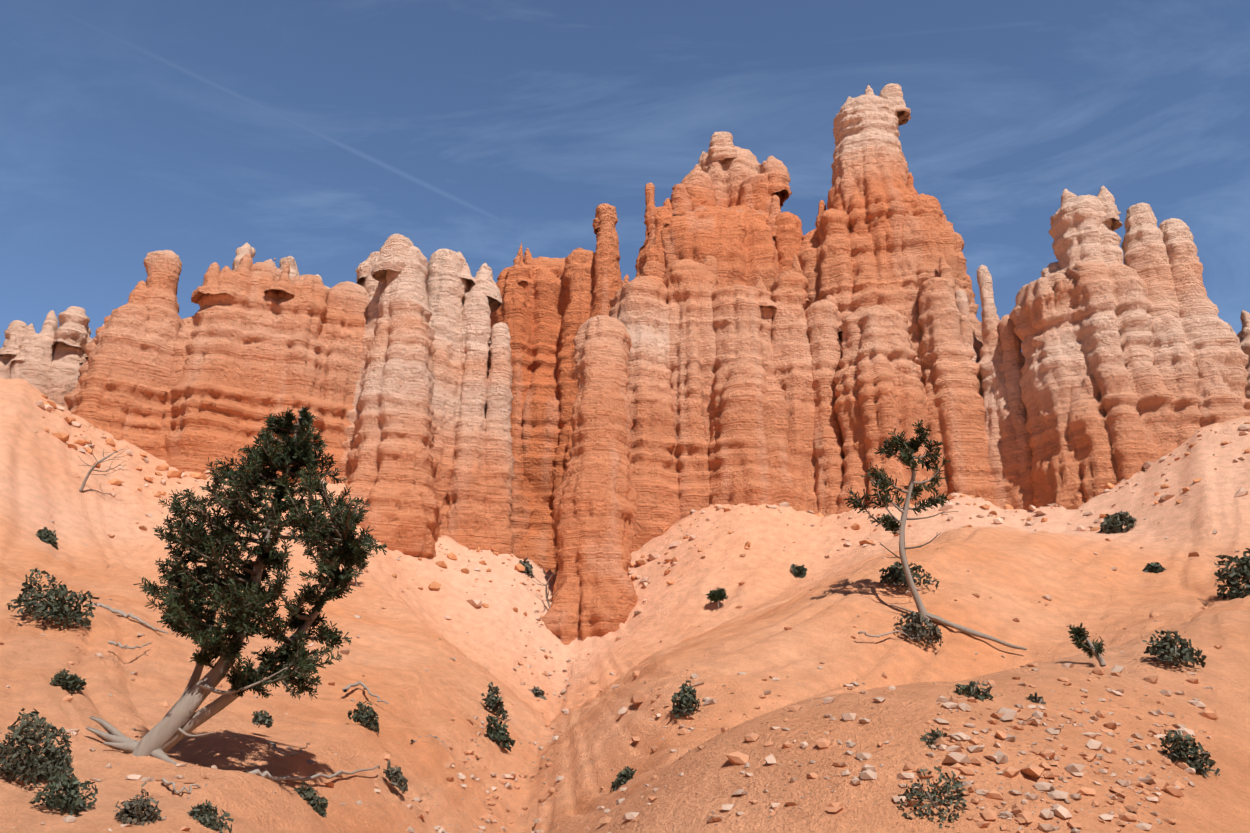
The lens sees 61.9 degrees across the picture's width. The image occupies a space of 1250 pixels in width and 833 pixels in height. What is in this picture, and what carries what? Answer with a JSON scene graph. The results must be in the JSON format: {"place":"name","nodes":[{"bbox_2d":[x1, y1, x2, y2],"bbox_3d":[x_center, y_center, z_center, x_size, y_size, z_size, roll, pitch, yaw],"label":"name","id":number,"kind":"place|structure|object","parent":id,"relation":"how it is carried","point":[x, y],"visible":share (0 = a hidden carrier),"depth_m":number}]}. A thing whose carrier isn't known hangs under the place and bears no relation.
{"place":"outdoors","nodes":[
{"label":"outdoors","id":0,"kind":"place"},
{"bbox_2d":[0,378,1249,832],"bbox_3d":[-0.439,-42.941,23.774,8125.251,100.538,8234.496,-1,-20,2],"label":"ground","id":1,"kind":"structure","parent":0,"point":[42,478],"depth_m":22.53},
{"bbox_2d":[0,83,1249,644],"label":"hoodoo wall","id":2,"kind":"structure","parent":1,"relation":"on","point":[582,423],"depth_m":53.82},
{"bbox_2d":[0,395,1249,832],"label":"stones","id":3,"kind":"object","parent":1,"relation":"on","point":[956,759],"visible":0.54,"depth_m":7.13},
{"bbox_2d":[0,407,1249,832],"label":"trees","id":4,"kind":"object","parent":1,"relation":"on","point":[58,759],"depth_m":12.89},
{"bbox_2d":[0,0,1249,351],"label":"sky","id":5,"kind":"structure","parent":0,"point":[317,133]}
]}

